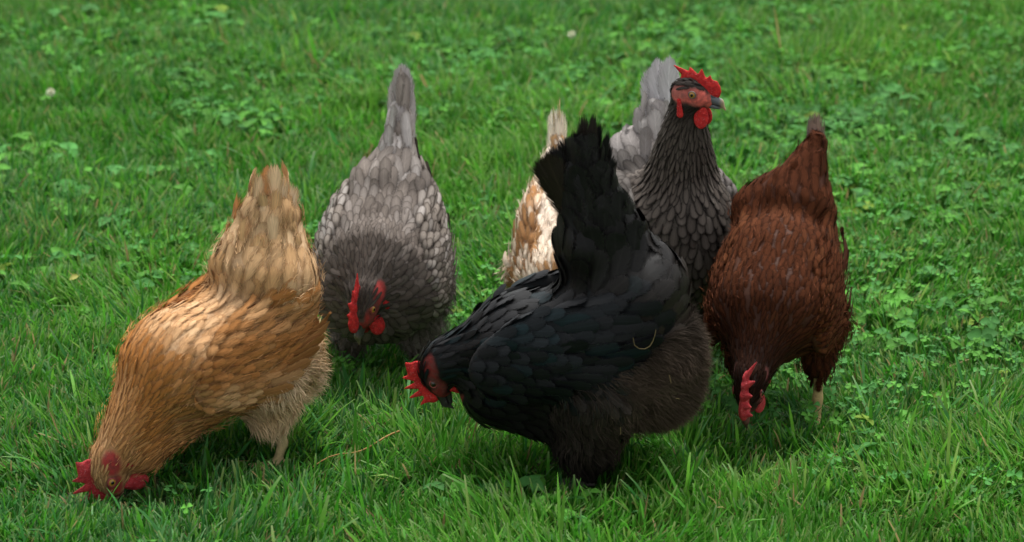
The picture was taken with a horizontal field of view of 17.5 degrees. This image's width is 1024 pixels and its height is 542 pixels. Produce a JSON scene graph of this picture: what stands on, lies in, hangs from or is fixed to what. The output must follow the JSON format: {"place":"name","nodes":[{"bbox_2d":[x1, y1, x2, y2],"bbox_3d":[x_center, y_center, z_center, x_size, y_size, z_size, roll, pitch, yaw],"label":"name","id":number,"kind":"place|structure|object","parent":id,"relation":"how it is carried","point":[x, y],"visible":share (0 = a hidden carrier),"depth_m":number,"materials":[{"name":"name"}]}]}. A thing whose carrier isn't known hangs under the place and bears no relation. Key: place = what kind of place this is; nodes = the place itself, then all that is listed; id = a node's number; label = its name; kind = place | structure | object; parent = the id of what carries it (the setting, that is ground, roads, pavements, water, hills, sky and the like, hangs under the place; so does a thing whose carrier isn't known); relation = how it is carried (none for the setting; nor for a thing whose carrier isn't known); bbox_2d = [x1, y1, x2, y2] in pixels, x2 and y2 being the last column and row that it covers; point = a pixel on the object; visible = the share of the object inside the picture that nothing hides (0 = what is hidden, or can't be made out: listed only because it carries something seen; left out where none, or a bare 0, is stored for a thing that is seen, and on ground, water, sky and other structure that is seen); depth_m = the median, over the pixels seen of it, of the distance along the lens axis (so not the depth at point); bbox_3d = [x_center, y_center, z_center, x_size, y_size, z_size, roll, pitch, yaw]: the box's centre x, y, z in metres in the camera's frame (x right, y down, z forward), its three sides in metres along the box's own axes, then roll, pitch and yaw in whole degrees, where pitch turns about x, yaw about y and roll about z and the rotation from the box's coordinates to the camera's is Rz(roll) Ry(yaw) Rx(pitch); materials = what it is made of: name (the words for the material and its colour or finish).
{"place":"outdoors","nodes":[
{"label":"outdoors","id":0,"kind":"place"},
{"bbox_2d":[0,0,1023,541],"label":"lawn ground","id":1,"kind":"structure","parent":0,"point":[606,481],"depth_m":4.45,"materials":[{"name":"green plant"}]},
{"bbox_2d":[46,88,54,114],"bbox_3d":[-0.823,-0.292,5.955,0.018,0.074,0.018,0,19,0],"label":"clover flower","id":2,"kind":"object","parent":1,"relation":"on","point":[51,90],"visible":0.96,"depth_m":5.95,"materials":[{"name":"white plant"}]},
{"bbox_2d":[69,274,78,279],"bbox_3d":[-0.660,0.009,5.032,0.020,0.004,0.010,-30,60,-24],"label":"fallen leaf","id":3,"kind":"object","parent":1,"relation":"on","point":[74,276],"visible":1,"depth_m":5.03,"materials":[{"name":"yellow plant"}]},
{"bbox_2d":[72,161,333,500],"bbox_3d":[-0.412,0.081,4.379,0.396,0.434,0.238,-14,24,-36],"label":"hen","id":4,"kind":"object","parent":1,"relation":"on","point":[238,328],"visible":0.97,"depth_m":4.35,"materials":[{"name":"beige"}]},
{"bbox_2d":[313,430,399,466],"bbox_3d":[-0.205,0.236,4.426,0.137,0.021,0.010,-12,22,-31],"label":"dry stalk","id":5,"kind":"object","parent":1,"relation":"on","point":[390,434],"visible":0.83,"depth_m":4.43,"materials":[{"name":"plant"}]},
{"bbox_2d":[312,64,461,373],"bbox_3d":[-0.188,-0.053,4.713,0.234,0.431,0.355,2,19,5],"label":"hen","id":6,"kind":"object","parent":1,"relation":"on","point":[382,244],"visible":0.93,"depth_m":4.68,"materials":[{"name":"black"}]},
{"bbox_2d":[0,0,1023,541],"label":"clover","id":7,"kind":"object","parent":1,"relation":"on","point":[832,390],"visible":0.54,"depth_m":5.72,"materials":[{"name":"green plant"}]},
{"bbox_2d":[0,0,1023,541],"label":"broad leaf weeds","id":8,"kind":"object","parent":1,"relation":"on","point":[988,332],"visible":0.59,"depth_m":5.76,"materials":[{"name":"green plant"}]},
{"bbox_2d":[0,0,1023,541],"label":"dry thatch","id":9,"kind":"object","parent":1,"relation":"on","point":[470,282],"visible":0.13,"depth_m":4.60,"materials":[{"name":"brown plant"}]},
{"bbox_2d":[493,99,566,288],"bbox_3d":[0.067,-0.046,4.812,0.199,0.355,0.348,0,19,0],"label":"hen","id":10,"kind":"object","parent":1,"relation":"on","point":[531,252],"visible":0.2,"depth_m":4.82,"materials":[{"name":"beige"}]},
{"bbox_2d":[403,113,715,492],"bbox_3d":[0.064,0.033,4.350,0.416,0.510,0.255,0,19,0],"label":"hen","id":11,"kind":"object","parent":1,"relation":"on","point":[566,370],"visible":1,"depth_m":4.29,"materials":[{"name":"black"}]},
{"bbox_2d":[567,30,574,47],"bbox_3d":[0.113,-0.421,6.332,0.018,0.074,0.018,0,19,0],"label":"clover flower","id":12,"kind":"object","parent":1,"relation":"on","point":[571,33],"visible":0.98,"depth_m":6.32,"materials":[{"name":"white plant"}]},
{"bbox_2d":[609,55,737,365],"bbox_3d":[0.219,-0.092,4.758,0.257,0.476,0.300,-6,20,-16],"label":"hen","id":13,"kind":"object","parent":1,"relation":"on","point":[677,184],"visible":0.52,"depth_m":4.63,"materials":[{"name":"black"}]},
{"bbox_2d":[699,113,859,433],"bbox_3d":[0.366,0.021,4.522,0.226,0.415,0.344,-2,19,-7],"label":"hen","id":14,"kind":"object","parent":1,"relation":"on","point":[775,298],"visible":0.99,"depth_m":4.49,"materials":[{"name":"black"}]}
]}

